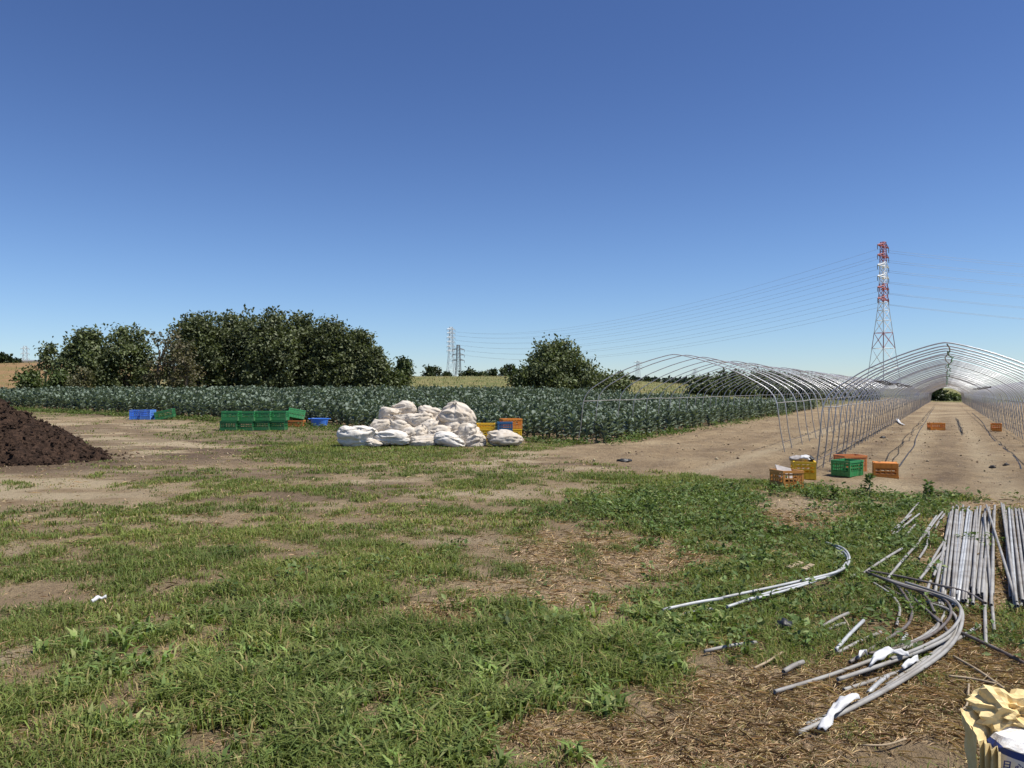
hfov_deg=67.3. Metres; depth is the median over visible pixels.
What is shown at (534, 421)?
crop plant
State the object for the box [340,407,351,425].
crop plant
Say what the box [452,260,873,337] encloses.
power cable
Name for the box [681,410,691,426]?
crop plant
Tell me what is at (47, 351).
slender tree
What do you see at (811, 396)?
hedge bush
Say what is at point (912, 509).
steel pipe
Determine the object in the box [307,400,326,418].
crop plant
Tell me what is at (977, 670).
dry stick
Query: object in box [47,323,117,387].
broadleaf tree
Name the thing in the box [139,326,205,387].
sparse tree
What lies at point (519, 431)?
harvest crate
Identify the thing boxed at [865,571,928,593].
bent pipe
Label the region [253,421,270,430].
harvest crate
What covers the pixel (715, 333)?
power cable
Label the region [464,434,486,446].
white sack
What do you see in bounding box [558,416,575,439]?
crop plant
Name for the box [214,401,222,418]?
crop plant
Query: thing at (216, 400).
crop plant
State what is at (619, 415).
crop plant
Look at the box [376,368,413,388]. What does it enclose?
shrub
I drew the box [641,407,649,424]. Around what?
crop plant
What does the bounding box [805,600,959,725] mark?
bent pipe
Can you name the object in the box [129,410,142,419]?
harvest crate
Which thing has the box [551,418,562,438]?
crop plant
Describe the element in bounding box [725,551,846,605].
bent pipe
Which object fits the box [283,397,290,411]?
crop plant
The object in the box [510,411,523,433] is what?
crop plant
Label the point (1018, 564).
steel pipe
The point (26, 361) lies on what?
long shed
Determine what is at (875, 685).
steel pipe
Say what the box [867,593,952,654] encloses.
bent pipe
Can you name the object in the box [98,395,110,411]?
crop plant
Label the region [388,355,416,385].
tree
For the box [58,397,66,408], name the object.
crop plant
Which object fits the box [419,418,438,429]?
white sack
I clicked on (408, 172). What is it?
sky
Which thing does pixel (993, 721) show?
torn paper sack
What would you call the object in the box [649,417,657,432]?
crop plant
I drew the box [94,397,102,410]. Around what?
crop plant
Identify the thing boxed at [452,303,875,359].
power cable
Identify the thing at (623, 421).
crop plant
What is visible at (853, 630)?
steel pipe
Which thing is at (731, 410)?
crop plant
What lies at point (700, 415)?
crop plant
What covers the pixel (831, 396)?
hedge bush
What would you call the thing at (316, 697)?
grass
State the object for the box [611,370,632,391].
shrub
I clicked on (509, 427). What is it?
harvest crate
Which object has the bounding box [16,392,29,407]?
crop plant
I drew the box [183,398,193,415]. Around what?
crop plant
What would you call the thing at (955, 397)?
shrub
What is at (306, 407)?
crop plant
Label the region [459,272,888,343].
power cable
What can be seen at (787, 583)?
bent pipe
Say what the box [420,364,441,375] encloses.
skyline tree
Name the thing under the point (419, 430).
white sack
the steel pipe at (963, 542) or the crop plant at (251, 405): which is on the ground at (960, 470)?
the crop plant at (251, 405)
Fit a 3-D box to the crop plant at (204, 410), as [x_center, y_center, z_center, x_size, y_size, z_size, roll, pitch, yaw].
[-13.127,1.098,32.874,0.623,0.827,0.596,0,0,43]
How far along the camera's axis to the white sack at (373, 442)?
20.56 m
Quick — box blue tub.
[308,418,330,426]
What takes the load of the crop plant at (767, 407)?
on the ground at (960, 470)
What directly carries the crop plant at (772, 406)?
on the ground at (960, 470)
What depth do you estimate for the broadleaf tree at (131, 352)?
71.15 m
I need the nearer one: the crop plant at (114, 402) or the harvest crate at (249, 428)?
the harvest crate at (249, 428)
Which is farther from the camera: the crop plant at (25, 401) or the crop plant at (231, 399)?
the crop plant at (25, 401)
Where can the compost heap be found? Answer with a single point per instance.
(26, 438)
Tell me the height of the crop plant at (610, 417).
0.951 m
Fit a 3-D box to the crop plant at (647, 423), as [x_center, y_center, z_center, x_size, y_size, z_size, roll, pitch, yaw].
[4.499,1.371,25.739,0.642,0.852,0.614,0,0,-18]
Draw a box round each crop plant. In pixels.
[12,393,20,406]
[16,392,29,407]
[18,393,29,407]
[31,396,37,407]
[34,397,43,407]
[46,393,54,407]
[55,394,62,406]
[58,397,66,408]
[63,398,71,408]
[70,397,80,409]
[73,394,84,408]
[81,396,90,409]
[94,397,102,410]
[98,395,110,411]
[105,398,116,411]
[107,396,119,410]
[115,395,124,412]
[123,399,131,411]
[128,395,139,409]
[136,398,144,409]
[141,396,147,409]
[142,397,154,409]
[146,395,157,408]
[155,395,163,412]
[156,396,167,413]
[169,399,177,413]
[175,397,182,414]
[176,401,185,414]
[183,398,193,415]
[187,399,199,414]
[194,401,202,416]
[196,400,209,415]
[206,401,211,416]
[207,397,221,417]
[209,402,217,416]
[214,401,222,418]
[223,401,232,414]
[228,397,235,416]
[229,400,238,416]
[235,402,247,416]
[245,400,255,416]
[257,397,265,416]
[261,399,272,416]
[272,403,279,410]
[274,403,286,414]
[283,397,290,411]
[302,404,308,421]
[305,404,314,423]
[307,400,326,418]
[318,406,330,421]
[325,401,338,423]
[334,403,349,424]
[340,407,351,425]
[348,408,362,425]
[349,406,363,423]
[361,409,372,425]
[363,408,372,422]
[368,409,377,423]
[475,411,481,430]
[479,409,496,427]
[481,412,494,430]
[492,414,499,429]
[505,409,512,417]
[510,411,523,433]
[515,410,525,431]
[522,415,533,436]
[529,410,541,436]
[534,412,551,438]
[545,413,553,437]
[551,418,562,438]
[554,416,564,437]
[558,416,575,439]
[564,414,582,440]
[575,413,591,437]
[578,419,596,441]
[584,419,592,438]
[589,416,601,440]
[592,413,600,434]
[592,415,613,442]
[606,412,618,440]
[612,412,624,436]
[612,415,625,439]
[620,414,625,434]
[621,415,634,435]
[629,417,642,435]
[635,409,648,431]
[636,414,644,432]
[640,413,656,434]
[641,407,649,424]
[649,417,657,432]
[650,411,657,428]
[653,410,665,433]
[659,407,665,424]
[660,409,677,429]
[663,407,678,427]
[671,409,683,429]
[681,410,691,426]
[686,415,692,426]
[690,406,701,426]
[690,408,698,427]
[697,409,705,425]
[703,403,706,422]
[704,412,713,425]
[707,408,715,422]
[712,409,719,424]
[717,407,725,421]
[718,404,727,422]
[726,406,733,422]
[729,406,737,419]
[733,407,741,421]
[738,405,747,418]
[742,405,749,419]
[745,403,756,416]
[746,404,755,417]
[758,401,767,416]
[758,404,764,417]
[766,403,771,416]
[770,402,776,415]
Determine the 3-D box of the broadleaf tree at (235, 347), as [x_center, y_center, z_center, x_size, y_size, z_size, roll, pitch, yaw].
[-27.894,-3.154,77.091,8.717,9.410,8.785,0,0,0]
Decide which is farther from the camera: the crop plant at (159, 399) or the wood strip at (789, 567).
the crop plant at (159, 399)
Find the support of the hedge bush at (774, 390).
on the ground at (960, 470)
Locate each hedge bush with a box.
[678,372,738,396]
[713,368,769,396]
[748,367,796,398]
[783,372,828,398]
[798,376,859,400]
[847,378,882,400]
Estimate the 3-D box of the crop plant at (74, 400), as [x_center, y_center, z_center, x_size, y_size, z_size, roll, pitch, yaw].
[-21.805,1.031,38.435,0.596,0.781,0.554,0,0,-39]
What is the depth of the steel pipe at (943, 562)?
6.67 m
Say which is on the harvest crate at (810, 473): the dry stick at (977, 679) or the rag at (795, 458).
the rag at (795, 458)
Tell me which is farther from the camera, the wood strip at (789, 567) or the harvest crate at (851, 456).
the harvest crate at (851, 456)
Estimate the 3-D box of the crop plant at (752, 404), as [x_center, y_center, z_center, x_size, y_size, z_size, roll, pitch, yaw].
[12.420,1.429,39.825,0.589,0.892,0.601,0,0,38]
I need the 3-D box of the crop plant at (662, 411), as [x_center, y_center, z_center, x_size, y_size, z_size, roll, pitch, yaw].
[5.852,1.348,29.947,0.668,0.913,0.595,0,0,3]
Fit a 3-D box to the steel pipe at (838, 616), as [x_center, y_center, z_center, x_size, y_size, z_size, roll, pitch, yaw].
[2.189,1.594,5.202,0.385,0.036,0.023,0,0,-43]
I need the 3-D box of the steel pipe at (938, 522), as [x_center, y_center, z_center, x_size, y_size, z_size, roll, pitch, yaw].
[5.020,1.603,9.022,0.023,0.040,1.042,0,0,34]
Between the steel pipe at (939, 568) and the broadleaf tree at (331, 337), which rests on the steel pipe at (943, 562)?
the steel pipe at (939, 568)
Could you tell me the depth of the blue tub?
28.43 m
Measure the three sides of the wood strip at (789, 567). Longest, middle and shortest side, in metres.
0.274 x 0.045 x 0.012 m
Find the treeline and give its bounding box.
[624,375,694,383]
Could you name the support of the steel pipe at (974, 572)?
on the steel pipe at (969, 590)
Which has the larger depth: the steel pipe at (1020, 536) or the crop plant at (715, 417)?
the crop plant at (715, 417)
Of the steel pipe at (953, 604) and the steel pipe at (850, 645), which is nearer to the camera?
the steel pipe at (850, 645)
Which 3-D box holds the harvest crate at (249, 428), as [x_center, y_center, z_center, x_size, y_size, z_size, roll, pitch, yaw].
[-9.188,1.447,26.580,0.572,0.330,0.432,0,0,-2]
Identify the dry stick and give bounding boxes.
[753,651,782,668]
[862,738,906,745]
[949,675,995,684]
[953,655,1004,688]
[958,683,969,710]
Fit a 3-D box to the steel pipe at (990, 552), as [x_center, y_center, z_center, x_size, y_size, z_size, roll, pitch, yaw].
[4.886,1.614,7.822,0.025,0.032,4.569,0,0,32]
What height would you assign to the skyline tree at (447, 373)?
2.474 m
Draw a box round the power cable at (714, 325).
[463,283,888,348]
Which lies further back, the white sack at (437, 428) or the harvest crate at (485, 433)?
the harvest crate at (485, 433)
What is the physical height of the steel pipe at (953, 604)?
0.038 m
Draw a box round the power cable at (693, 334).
[449,292,874,353]
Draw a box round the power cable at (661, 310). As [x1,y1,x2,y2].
[451,250,873,333]
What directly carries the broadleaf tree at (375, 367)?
on the ground at (960, 470)
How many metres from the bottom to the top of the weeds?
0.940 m
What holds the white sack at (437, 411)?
on the white sack
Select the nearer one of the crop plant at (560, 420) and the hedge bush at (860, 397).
the crop plant at (560, 420)
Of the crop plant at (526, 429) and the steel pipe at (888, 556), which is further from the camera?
the crop plant at (526, 429)
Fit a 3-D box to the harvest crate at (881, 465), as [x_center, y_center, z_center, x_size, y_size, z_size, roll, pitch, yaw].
[6.713,1.540,13.832,0.412,0.265,0.382,0,0,22]
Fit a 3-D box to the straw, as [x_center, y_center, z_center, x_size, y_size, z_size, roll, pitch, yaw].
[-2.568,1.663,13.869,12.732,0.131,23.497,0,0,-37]
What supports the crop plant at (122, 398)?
on the ground at (960, 470)
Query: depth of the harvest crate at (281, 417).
26.70 m
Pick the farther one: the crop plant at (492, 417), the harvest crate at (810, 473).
the crop plant at (492, 417)
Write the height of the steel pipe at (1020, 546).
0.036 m
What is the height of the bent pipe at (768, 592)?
0.060 m
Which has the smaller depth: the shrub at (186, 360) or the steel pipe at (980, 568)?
the steel pipe at (980, 568)
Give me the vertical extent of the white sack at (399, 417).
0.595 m
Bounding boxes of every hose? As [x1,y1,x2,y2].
[899,411,931,466]
[972,413,1021,468]
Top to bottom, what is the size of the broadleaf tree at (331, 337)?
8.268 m
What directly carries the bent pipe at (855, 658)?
on the ground at (960, 470)
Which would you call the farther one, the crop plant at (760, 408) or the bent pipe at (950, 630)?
the crop plant at (760, 408)
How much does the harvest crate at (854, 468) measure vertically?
0.285 m
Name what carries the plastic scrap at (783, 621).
on the ground at (960, 470)
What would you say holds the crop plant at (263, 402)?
on the ground at (960, 470)
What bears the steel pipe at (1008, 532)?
on the ground at (960, 470)
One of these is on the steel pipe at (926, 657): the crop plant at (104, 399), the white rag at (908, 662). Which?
the white rag at (908, 662)
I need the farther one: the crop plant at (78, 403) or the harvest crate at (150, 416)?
the crop plant at (78, 403)
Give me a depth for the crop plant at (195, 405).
33.00 m
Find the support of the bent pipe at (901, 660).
on the ground at (960, 470)
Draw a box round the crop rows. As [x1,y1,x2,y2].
[0,384,816,436]
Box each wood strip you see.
[786,561,803,568]
[801,563,814,569]
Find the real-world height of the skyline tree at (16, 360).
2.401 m
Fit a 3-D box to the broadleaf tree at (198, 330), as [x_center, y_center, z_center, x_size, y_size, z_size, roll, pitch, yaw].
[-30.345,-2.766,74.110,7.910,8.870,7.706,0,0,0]
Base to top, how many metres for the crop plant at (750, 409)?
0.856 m
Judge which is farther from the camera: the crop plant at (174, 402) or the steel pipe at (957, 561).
the crop plant at (174, 402)
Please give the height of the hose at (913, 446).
0.523 m
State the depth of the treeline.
216.96 m
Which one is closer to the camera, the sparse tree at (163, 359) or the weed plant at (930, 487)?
the weed plant at (930, 487)
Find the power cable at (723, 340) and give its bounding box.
[477,305,887,359]
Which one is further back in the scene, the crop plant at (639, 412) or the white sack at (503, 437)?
the crop plant at (639, 412)
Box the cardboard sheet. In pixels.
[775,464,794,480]
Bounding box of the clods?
[0,417,1023,651]
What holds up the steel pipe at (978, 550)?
on the steel pipe
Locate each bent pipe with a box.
[721,542,850,598]
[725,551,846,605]
[726,546,847,607]
[773,622,939,693]
[796,576,963,735]
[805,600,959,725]
[836,629,954,680]
[842,639,948,690]
[848,583,913,663]
[857,630,954,675]
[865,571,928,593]
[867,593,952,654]
[868,570,986,603]
[873,582,900,626]
[877,600,945,647]
[883,585,947,630]
[884,577,935,613]
[889,581,961,659]
[904,590,941,623]
[918,531,929,559]
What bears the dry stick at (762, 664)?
on the ground at (960, 470)
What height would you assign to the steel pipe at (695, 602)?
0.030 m
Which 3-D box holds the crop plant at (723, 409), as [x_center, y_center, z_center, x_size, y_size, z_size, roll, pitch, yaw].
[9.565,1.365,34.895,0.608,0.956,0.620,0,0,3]
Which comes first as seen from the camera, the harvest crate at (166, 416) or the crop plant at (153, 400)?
the harvest crate at (166, 416)
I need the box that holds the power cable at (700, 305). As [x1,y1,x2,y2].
[474,256,876,333]
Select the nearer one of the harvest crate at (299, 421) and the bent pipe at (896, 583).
the bent pipe at (896, 583)
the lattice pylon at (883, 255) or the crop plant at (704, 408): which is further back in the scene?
the lattice pylon at (883, 255)
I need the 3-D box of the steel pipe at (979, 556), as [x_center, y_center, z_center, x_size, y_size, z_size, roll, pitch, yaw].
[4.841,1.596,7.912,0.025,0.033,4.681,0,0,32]
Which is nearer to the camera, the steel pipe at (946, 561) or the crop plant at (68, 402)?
the steel pipe at (946, 561)
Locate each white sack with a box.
[336,425,377,446]
[366,439,382,446]
[369,419,390,431]
[374,429,409,444]
[378,406,401,419]
[388,419,411,430]
[391,401,416,413]
[393,413,418,420]
[402,427,416,437]
[404,411,432,426]
[408,435,436,446]
[414,425,426,435]
[418,405,435,417]
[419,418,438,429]
[427,407,440,416]
[427,425,451,435]
[434,431,465,446]
[438,400,476,424]
[444,421,461,430]
[458,423,480,440]
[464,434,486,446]
[486,429,523,446]
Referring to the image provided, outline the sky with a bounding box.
[0,0,1023,387]
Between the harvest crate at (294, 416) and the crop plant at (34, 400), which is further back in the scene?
the crop plant at (34, 400)
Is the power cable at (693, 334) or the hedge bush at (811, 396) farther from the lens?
the power cable at (693, 334)
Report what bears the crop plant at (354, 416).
on the ground at (960, 470)
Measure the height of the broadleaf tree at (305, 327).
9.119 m
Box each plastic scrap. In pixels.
[616,458,631,461]
[774,618,793,629]
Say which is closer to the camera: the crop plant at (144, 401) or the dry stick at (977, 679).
the dry stick at (977, 679)
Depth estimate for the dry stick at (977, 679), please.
4.14 m
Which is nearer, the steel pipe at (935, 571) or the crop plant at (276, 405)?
the steel pipe at (935, 571)
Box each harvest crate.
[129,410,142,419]
[140,410,155,419]
[154,408,175,419]
[220,421,240,430]
[221,411,241,420]
[237,421,253,430]
[238,411,257,420]
[253,411,273,420]
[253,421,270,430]
[270,411,289,420]
[270,420,287,429]
[288,420,305,426]
[289,408,305,419]
[477,423,494,428]
[480,429,495,439]
[497,422,512,431]
[499,418,522,428]
[513,429,521,435]
[769,469,803,488]
[791,460,816,479]
[831,458,863,476]
[833,454,866,470]
[872,461,898,478]
[927,423,945,429]
[990,423,1001,430]
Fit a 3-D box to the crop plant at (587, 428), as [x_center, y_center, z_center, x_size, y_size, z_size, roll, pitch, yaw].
[2.233,1.409,22.543,0.572,0.749,0.531,0,0,31]
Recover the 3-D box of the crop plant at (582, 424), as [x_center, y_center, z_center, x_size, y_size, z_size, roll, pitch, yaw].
[2.132,1.335,23.425,0.570,0.894,0.580,0,0,-2]
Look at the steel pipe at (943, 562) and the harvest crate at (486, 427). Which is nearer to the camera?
the steel pipe at (943, 562)
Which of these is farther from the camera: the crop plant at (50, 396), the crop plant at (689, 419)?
the crop plant at (50, 396)
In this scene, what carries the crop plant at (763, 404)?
on the ground at (960, 470)
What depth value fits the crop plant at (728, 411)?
35.41 m
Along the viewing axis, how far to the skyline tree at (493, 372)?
164.15 m
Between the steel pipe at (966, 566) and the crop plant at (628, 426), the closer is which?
the steel pipe at (966, 566)
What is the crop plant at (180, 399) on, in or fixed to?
on the ground at (960, 470)
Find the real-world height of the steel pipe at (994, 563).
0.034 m
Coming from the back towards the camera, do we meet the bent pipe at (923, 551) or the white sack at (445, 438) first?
the white sack at (445, 438)
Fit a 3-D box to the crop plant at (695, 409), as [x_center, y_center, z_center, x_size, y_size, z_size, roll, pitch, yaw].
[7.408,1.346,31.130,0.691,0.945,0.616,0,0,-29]
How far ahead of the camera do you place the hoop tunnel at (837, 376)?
30.55 m
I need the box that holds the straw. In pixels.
[0,448,1023,767]
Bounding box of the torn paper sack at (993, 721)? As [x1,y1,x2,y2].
[960,684,1023,767]
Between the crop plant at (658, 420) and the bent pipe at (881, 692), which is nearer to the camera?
the bent pipe at (881, 692)
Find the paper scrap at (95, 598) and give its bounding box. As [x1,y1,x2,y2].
[91,595,106,602]
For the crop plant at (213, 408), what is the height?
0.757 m
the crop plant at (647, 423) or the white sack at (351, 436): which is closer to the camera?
the white sack at (351, 436)
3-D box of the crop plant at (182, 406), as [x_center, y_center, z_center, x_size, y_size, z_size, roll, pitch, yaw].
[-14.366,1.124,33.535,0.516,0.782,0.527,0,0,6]
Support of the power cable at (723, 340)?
hanging from the lattice pylon at (883, 255)
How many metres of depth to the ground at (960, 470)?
11.87 m
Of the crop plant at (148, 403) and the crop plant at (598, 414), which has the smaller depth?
the crop plant at (598, 414)
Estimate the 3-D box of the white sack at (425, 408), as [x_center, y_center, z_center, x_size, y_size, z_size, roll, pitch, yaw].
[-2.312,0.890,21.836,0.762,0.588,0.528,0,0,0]
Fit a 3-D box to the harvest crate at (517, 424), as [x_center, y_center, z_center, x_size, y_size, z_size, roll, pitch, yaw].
[-0.037,1.193,23.214,0.612,0.300,0.442,0,0,-15]
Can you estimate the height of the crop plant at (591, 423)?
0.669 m
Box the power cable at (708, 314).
[456,269,877,342]
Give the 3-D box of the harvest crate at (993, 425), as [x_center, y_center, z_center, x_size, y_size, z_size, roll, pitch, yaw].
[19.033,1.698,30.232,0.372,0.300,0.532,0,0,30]
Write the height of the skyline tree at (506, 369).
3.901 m
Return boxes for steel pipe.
[661,597,722,610]
[703,641,757,652]
[781,660,804,672]
[821,612,849,627]
[834,619,864,651]
[836,631,881,653]
[862,547,902,572]
[866,674,889,694]
[884,624,980,685]
[887,546,914,578]
[891,502,918,534]
[894,513,919,533]
[916,515,936,547]
[918,547,946,579]
[923,511,942,536]
[925,541,943,569]
[932,558,940,577]
[934,511,950,590]
[934,513,944,528]
[937,512,949,609]
[941,506,953,592]
[942,536,954,604]
[944,515,951,538]
[946,504,957,588]
[948,515,958,601]
[950,506,958,603]
[951,511,960,607]
[952,504,963,596]
[956,507,968,596]
[956,510,970,602]
[957,512,964,576]
[961,511,972,601]
[961,632,1023,662]
[964,510,975,601]
[965,541,973,607]
[970,505,981,588]
[971,506,977,605]
[976,508,985,590]
[976,511,986,596]
[976,514,982,584]
[979,512,986,598]
[980,510,990,594]
[982,558,987,642]
[983,512,995,630]
[986,504,1019,606]
[986,506,989,602]
[988,512,992,593]
[989,504,995,606]
[992,510,994,593]
[1000,502,1018,602]
[1003,504,1016,607]
[1005,510,1018,607]
[1005,539,1011,598]
[1008,507,1016,588]
[1010,509,1023,601]
[1010,513,1023,606]
[1014,508,1023,591]
[1017,509,1023,560]
[1018,508,1023,549]
[1021,508,1023,525]
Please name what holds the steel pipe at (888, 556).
on the ground at (960, 470)
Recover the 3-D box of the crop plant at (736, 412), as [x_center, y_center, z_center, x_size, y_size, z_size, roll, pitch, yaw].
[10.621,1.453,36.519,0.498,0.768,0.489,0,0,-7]
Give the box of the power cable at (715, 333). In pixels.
[467,296,879,354]
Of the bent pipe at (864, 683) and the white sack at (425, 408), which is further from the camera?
the white sack at (425, 408)
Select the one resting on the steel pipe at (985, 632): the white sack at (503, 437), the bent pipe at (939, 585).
the bent pipe at (939, 585)
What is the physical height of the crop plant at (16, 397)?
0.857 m
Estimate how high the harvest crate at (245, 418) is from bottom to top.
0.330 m
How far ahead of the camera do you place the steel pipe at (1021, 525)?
8.46 m
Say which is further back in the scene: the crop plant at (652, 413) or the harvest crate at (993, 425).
the harvest crate at (993, 425)
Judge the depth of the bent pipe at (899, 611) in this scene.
5.61 m
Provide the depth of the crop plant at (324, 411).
29.24 m
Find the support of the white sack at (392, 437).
on the ground at (960, 470)
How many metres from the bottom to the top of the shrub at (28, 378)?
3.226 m
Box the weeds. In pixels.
[10,405,1023,694]
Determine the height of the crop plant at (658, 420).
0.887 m
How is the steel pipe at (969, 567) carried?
on the steel pipe
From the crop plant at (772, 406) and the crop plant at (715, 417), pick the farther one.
the crop plant at (772, 406)
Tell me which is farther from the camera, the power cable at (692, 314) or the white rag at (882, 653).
the power cable at (692, 314)
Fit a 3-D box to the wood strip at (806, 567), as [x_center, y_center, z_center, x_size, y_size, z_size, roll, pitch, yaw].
[2.541,1.570,6.602,0.045,0.012,0.232,7,4,39]
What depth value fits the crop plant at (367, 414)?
27.56 m
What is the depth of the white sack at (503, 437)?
20.68 m
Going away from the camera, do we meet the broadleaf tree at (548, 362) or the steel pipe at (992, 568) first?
the steel pipe at (992, 568)
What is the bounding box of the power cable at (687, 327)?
[452,281,874,348]
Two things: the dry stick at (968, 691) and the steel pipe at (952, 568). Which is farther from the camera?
the steel pipe at (952, 568)
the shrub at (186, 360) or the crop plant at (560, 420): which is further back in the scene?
the shrub at (186, 360)
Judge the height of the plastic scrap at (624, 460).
0.113 m
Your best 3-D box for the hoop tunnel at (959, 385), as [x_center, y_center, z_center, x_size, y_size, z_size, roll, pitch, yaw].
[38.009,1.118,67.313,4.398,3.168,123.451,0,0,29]
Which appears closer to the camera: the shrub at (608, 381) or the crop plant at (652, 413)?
the crop plant at (652, 413)
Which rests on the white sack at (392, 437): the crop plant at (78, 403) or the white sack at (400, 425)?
the white sack at (400, 425)
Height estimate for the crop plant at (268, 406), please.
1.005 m
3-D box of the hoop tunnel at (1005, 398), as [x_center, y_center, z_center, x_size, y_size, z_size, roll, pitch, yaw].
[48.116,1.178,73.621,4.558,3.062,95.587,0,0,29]
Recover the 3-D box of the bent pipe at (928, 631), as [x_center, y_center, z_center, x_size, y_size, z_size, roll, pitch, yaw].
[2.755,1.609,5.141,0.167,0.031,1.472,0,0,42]
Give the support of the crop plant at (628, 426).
on the ground at (960, 470)
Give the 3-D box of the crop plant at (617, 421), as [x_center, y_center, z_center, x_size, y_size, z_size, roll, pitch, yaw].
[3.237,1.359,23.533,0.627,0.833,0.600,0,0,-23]
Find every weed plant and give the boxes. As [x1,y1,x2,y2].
[828,484,840,498]
[862,473,876,497]
[922,479,935,499]
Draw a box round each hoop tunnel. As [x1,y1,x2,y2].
[578,354,919,451]
[816,342,1023,468]
[974,382,1023,419]
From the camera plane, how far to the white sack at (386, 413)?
21.57 m
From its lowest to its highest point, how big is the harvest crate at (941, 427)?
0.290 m
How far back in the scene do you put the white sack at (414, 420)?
21.32 m
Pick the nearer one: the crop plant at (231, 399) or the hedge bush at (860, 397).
the crop plant at (231, 399)
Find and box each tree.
[0,351,13,362]
[8,357,23,362]
[23,336,64,382]
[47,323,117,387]
[88,322,160,387]
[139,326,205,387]
[158,309,237,387]
[193,307,271,387]
[228,304,308,388]
[262,309,343,387]
[293,314,361,387]
[333,325,382,385]
[350,344,394,387]
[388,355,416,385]
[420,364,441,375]
[440,371,451,375]
[458,366,478,375]
[472,371,488,375]
[482,367,497,375]
[498,363,516,375]
[514,332,610,390]
[921,383,949,400]
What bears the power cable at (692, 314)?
hanging from the lattice pylon at (883, 255)
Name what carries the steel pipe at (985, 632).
on the ground at (960, 470)
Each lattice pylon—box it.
[21,346,28,359]
[446,327,454,375]
[452,345,464,375]
[634,361,641,376]
[867,241,900,390]
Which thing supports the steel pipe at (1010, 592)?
on the ground at (960, 470)
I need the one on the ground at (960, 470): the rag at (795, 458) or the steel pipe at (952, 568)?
the steel pipe at (952, 568)
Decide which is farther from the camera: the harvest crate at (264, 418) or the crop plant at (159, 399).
the crop plant at (159, 399)
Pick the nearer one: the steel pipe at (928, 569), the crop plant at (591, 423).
the steel pipe at (928, 569)
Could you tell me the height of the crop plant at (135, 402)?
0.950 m
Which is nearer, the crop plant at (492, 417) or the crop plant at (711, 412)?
the crop plant at (492, 417)
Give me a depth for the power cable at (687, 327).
387.18 m
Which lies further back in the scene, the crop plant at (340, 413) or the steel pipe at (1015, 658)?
the crop plant at (340, 413)
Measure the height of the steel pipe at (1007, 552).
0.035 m
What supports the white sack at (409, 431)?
on the white sack at (392, 437)
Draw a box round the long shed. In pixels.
[22,360,43,362]
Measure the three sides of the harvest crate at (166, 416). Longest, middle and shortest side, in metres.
0.732 x 0.512 x 0.360 m
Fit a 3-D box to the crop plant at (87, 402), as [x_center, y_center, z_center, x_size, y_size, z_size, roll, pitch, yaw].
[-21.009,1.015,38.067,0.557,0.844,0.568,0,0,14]
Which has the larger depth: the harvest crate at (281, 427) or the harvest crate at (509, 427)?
the harvest crate at (281, 427)
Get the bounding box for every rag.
[789,455,801,461]
[800,455,809,460]
[817,693,859,731]
[858,649,867,658]
[869,646,908,666]
[901,655,918,668]
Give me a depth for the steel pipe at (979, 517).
8.12 m
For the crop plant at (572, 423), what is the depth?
22.98 m
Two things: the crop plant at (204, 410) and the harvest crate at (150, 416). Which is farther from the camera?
the crop plant at (204, 410)
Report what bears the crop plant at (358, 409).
on the ground at (960, 470)
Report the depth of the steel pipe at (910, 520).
8.92 m
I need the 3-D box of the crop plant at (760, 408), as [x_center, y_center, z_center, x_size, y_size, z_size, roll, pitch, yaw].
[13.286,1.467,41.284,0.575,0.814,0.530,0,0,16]
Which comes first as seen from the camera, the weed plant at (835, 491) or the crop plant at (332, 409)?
the weed plant at (835, 491)
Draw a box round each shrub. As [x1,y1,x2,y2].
[8,366,47,387]
[37,367,71,387]
[63,366,96,388]
[166,350,207,388]
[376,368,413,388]
[501,364,545,388]
[588,367,620,391]
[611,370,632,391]
[946,391,965,400]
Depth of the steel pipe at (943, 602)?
6.01 m
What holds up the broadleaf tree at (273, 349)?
on the ground at (960, 470)
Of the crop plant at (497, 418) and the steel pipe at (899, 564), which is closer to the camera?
the steel pipe at (899, 564)
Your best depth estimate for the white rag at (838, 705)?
3.67 m
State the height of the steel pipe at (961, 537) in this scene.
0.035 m
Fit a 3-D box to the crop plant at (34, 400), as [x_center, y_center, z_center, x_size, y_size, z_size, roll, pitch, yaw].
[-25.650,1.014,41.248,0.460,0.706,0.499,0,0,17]
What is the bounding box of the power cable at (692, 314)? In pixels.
[463,266,875,338]
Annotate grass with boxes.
[0,361,1020,405]
[0,409,1023,767]
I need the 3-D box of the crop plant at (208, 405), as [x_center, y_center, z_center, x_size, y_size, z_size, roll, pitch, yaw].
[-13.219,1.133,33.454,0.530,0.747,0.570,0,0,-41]
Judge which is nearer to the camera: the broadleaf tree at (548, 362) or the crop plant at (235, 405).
the crop plant at (235, 405)
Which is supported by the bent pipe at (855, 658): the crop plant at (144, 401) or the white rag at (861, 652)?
the white rag at (861, 652)
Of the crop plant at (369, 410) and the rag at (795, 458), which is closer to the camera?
the rag at (795, 458)
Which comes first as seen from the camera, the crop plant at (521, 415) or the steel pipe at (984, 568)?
the steel pipe at (984, 568)
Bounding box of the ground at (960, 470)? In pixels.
[0,362,1023,767]
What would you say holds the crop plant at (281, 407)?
on the ground at (960, 470)
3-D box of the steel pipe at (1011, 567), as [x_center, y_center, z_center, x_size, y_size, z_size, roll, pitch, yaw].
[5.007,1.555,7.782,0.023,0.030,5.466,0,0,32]
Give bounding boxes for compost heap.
[0,398,139,467]
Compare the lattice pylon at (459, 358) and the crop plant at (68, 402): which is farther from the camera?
the lattice pylon at (459, 358)
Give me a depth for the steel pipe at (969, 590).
6.41 m
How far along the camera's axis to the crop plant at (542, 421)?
24.13 m
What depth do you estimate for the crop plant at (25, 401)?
41.74 m
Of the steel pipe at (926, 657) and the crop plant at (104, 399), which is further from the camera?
the crop plant at (104, 399)
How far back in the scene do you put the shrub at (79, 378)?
64.73 m

